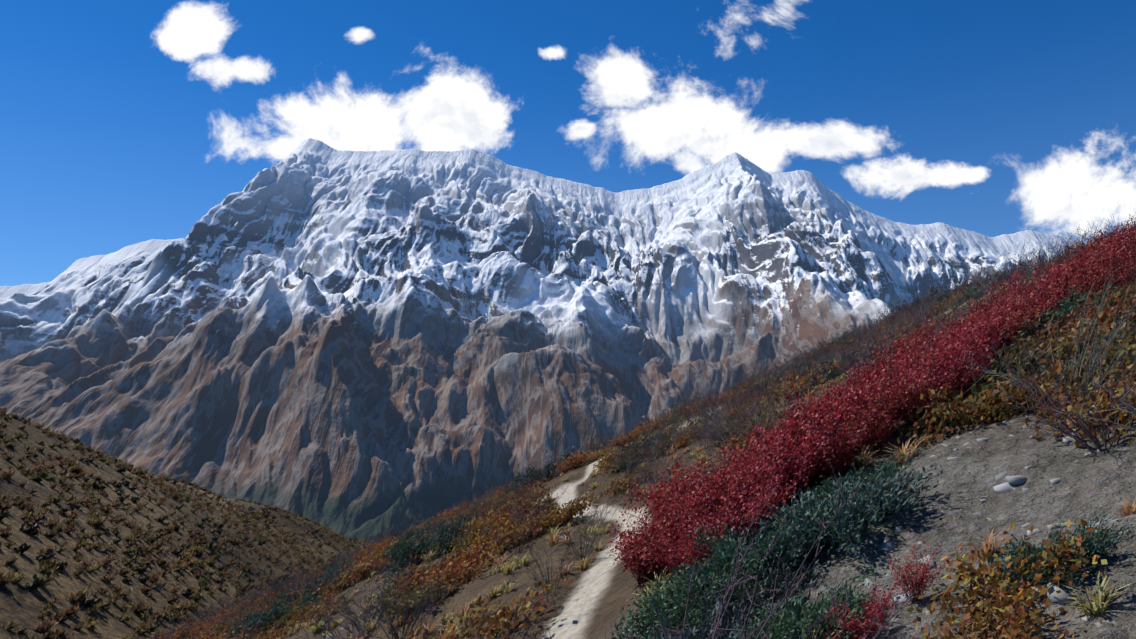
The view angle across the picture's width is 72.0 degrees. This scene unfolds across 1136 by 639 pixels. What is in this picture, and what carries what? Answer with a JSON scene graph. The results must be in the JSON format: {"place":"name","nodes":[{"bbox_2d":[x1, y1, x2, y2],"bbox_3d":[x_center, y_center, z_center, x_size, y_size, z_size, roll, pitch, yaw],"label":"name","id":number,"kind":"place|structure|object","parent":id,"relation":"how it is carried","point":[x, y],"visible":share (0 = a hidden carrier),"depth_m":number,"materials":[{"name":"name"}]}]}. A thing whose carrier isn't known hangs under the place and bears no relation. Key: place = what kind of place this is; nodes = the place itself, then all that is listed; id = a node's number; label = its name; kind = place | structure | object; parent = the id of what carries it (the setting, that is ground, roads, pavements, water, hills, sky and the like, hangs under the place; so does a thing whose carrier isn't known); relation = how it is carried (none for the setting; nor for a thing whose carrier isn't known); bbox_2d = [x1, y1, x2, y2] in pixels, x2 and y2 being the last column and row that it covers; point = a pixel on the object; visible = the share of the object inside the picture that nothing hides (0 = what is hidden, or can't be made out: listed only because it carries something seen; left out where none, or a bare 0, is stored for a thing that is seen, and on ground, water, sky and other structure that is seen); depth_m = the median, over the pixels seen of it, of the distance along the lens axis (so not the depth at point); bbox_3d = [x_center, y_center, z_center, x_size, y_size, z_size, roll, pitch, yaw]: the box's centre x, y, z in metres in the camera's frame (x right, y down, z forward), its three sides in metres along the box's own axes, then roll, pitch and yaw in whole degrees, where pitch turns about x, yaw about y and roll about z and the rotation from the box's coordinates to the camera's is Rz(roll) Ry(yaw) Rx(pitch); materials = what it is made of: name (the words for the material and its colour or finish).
{"place":"outdoors","nodes":[
{"label":"outdoors","id":0,"kind":"place"},
{"bbox_2d":[0,138,1086,542],"bbox_3d":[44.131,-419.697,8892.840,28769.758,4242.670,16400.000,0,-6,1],"label":"massif","id":1,"kind":"object","parent":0,"point":[354,344],"depth_m":6570.44,"materials":[{"name":"grey stone"}]},
{"bbox_2d":[0,276,1135,638],"bbox_3d":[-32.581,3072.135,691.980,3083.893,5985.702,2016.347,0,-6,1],"label":"terrain","id":2,"kind":"structure","parent":0,"point":[592,598],"depth_m":7.51,"materials":[{"name":"grey soil"}]},
{"bbox_2d":[0,409,371,631],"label":"ridge shrubs","id":3,"kind":"object","parent":2,"relation":"on","point":[34,584],"visible":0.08,"depth_m":96.05,"materials":[{"name":"brown plant"}]},
{"bbox_2d":[0,407,375,638],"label":"grass tufts","id":4,"kind":"object","parent":2,"relation":"on","point":[81,595],"visible":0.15,"depth_m":86.90,"materials":[{"name":"brown plant"}]},
{"bbox_2d":[135,213,1135,638],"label":"bare shrubs","id":5,"kind":"object","parent":2,"relation":"on","point":[739,423],"visible":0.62,"depth_m":11.94,"materials":[{"name":"brown plant"}]},
{"bbox_2d":[154,229,1135,638],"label":"shrubs","id":6,"kind":"object","parent":2,"relation":"on","point":[466,565],"visible":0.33,"depth_m":10.31,"materials":[{"name":"brown plant"}]},
{"bbox_2d":[168,235,1135,638],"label":"shrubs","id":7,"kind":"object","parent":2,"relation":"on","point":[1012,355],"visible":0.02,"depth_m":7.90,"materials":[{"name":"orange plant"}]},
{"bbox_2d":[175,267,1135,638],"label":"juniper shrubs","id":8,"kind":"object","parent":2,"relation":"on","point":[865,505],"visible":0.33,"depth_m":5.23,"materials":[{"name":"green plant"}]},
{"bbox_2d":[199,266,1135,638],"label":"dry grass tussocks","id":9,"kind":"object","parent":2,"relation":"on","point":[1097,600],"depth_m":8.81,"materials":[{"name":"plant"}]},
{"bbox_2d":[323,310,1128,638],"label":"scree stones","id":10,"kind":"object","parent":2,"relation":"on","point":[1013,482],"visible":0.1,"depth_m":4.89,"materials":[{"name":"grey stone"}]},
{"bbox_2d":[605,218,1135,584],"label":"red shrubs","id":11,"kind":"object","parent":2,"relation":"on","point":[814,438],"visible":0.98,"depth_m":7.42,"materials":[{"name":"red plant"}]},
{"bbox_2d":[817,536,954,638],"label":"barberry shrubs","id":12,"kind":"object","parent":2,"relation":"on","point":[918,583],"visible":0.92,"depth_m":3.95,"materials":[{"name":"red plant"}]},
{"bbox_2d":[906,519,1107,638],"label":"russet shrub","id":13,"kind":"object","parent":2,"relation":"on","point":[1015,596],"visible":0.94,"depth_m":3.48,"materials":[{"name":"plant"}]},
{"bbox_2d":[0,0,1135,285],"label":"sky","id":14,"kind":"structure","parent":0,"point":[123,123],"materials":[{"name":"blue"}]}
]}

